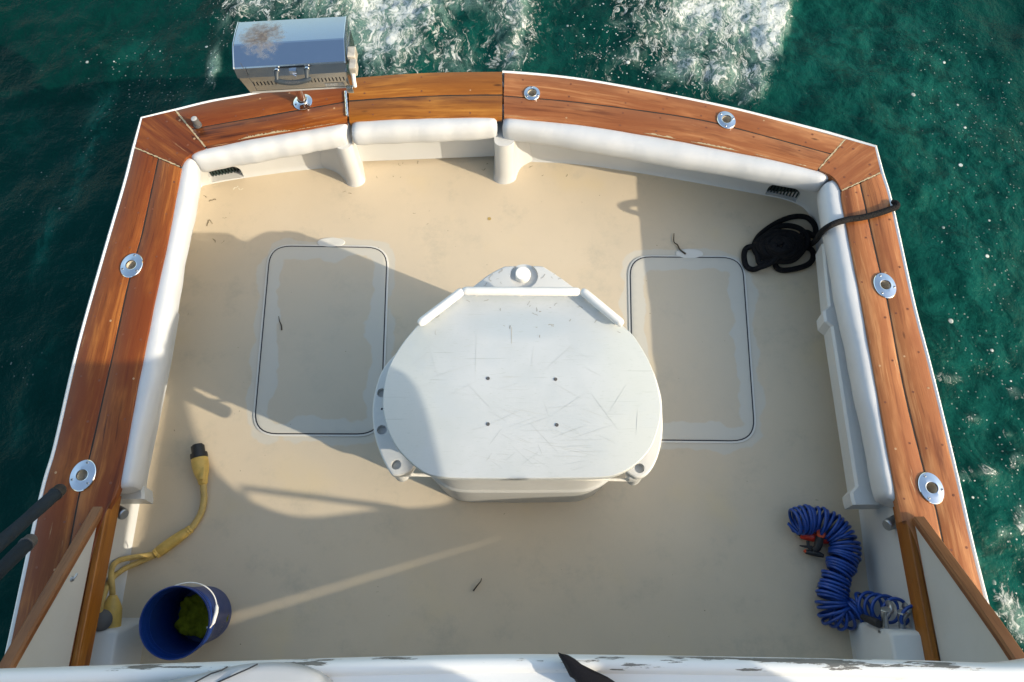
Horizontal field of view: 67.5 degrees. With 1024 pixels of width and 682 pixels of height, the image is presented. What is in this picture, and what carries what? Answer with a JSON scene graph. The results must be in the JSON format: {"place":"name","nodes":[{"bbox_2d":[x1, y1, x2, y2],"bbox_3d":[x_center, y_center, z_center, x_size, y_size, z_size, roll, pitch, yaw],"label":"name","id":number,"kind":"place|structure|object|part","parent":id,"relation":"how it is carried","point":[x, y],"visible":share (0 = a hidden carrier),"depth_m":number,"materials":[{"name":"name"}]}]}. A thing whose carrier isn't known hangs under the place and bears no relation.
{"place":"outdoors","nodes":[
{"label":"outdoors","id":0,"kind":"place"},
{"bbox_2d":[166,662,332,681],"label":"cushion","id":1,"kind":"object","parent":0,"point":[272,672],"visible":1,"depth_m":1.69,"materials":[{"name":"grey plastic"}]},
{"bbox_2d":[0,0,1023,661],"bbox_3d":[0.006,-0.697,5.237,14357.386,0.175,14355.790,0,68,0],"label":"water","id":2,"kind":"structure","parent":0,"point":[926,96],"depth_m":5.70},
{"bbox_2d":[0,70,1023,681],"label":"boat","id":3,"kind":"object","parent":2,"relation":"on","point":[350,240],"visible":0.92,"depth_m":4.01,"materials":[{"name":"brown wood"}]},
{"bbox_2d":[0,534,37,579],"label":"rod butt","id":4,"kind":"object","parent":3,"relation":"attached to","point":[17,553],"visible":1,"depth_m":2.69,"materials":[{"name":"black plastic"}]},
{"bbox_2d":[0,484,66,552],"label":"rod butt","id":5,"kind":"object","parent":3,"relation":"hanging from","point":[12,532],"visible":1,"depth_m":2.62,"materials":[{"name":"black plastic"}]},
{"bbox_2d":[99,443,208,627],"bbox_3d":[-1.763,0.959,3.762,0.234,0.304,1.010,22,70,8],"label":"power cord","id":6,"kind":"object","parent":3,"relation":"on","point":[200,469],"visible":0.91,"depth_m":3.84,"materials":[{"name":"yellow rubber"}]},
{"bbox_2d":[139,582,231,659],"bbox_3d":[-1.491,1.304,3.568,0.327,0.402,0.335,0,68,0],"label":"bucket","id":7,"kind":"object","parent":3,"relation":"on","point":[162,637],"visible":0.94,"depth_m":3.53,"materials":[{"name":"blue plastic"}]},
{"bbox_2d":[174,593,228,638],"bbox_3d":[-1.487,1.317,3.682,0.242,0.131,0.225,0,68,0],"label":"towel","id":8,"kind":"object","parent":7,"relation":"in","point":[193,620],"visible":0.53,"depth_m":3.63,"materials":[{"name":"green fabric"}]},
{"bbox_2d":[232,16,357,109],"bbox_3d":[-1.071,-1.369,4.005,0.594,0.597,0.395,-4,68,-2],"label":"grill","id":9,"kind":"object","parent":3,"relation":"on","point":[298,56],"visible":1,"depth_m":3.78,"materials":[{"name":"silver metal"}]},
{"label":"transom door","id":10,"kind":"part","parent":3,"relation":"part of","materials":[{"name":"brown wood"}]},
{"bbox_2d":[372,264,662,502],"bbox_3d":[0.024,0.213,3.660,1.284,1.054,1.091,0,68,0],"label":"table","id":11,"kind":"object","parent":3,"relation":"on","point":[523,383],"visible":1,"depth_m":3.18,"materials":[{"name":"white plastic"}]},
{"bbox_2d":[558,652,614,681],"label":"strap end","id":12,"kind":"object","parent":3,"relation":"on","point":[577,671],"visible":1,"depth_m":1.69,"materials":[{"name":"black fabric"}]},
{"bbox_2d":[673,235,685,253],"bbox_3d":[0.982,-0.571,4.534,0.034,0.012,0.153,-23,70,-9],"label":"twig","id":13,"kind":"object","parent":3,"relation":"on","point":[678,246],"visible":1,"depth_m":4.52,"materials":[{"name":"wood"}]},
{"bbox_2d":[741,200,900,272],"bbox_3d":[1.701,-0.650,4.352,0.713,0.661,0.396,0,68,0],"label":"dock line","id":14,"kind":"object","parent":3,"relation":"on","point":[768,242],"visible":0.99,"depth_m":4.44,"materials":[{"name":"black fabric"}]},
{"bbox_2d":[787,504,912,630],"bbox_3d":[1.608,1.056,3.665,0.350,0.408,0.633,-11,68,-4],"label":"coil hose","id":15,"kind":"object","parent":3,"relation":"on","point":[839,606],"visible":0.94,"depth_m":3.74,"materials":[{"name":"blue plastic"}]}
]}

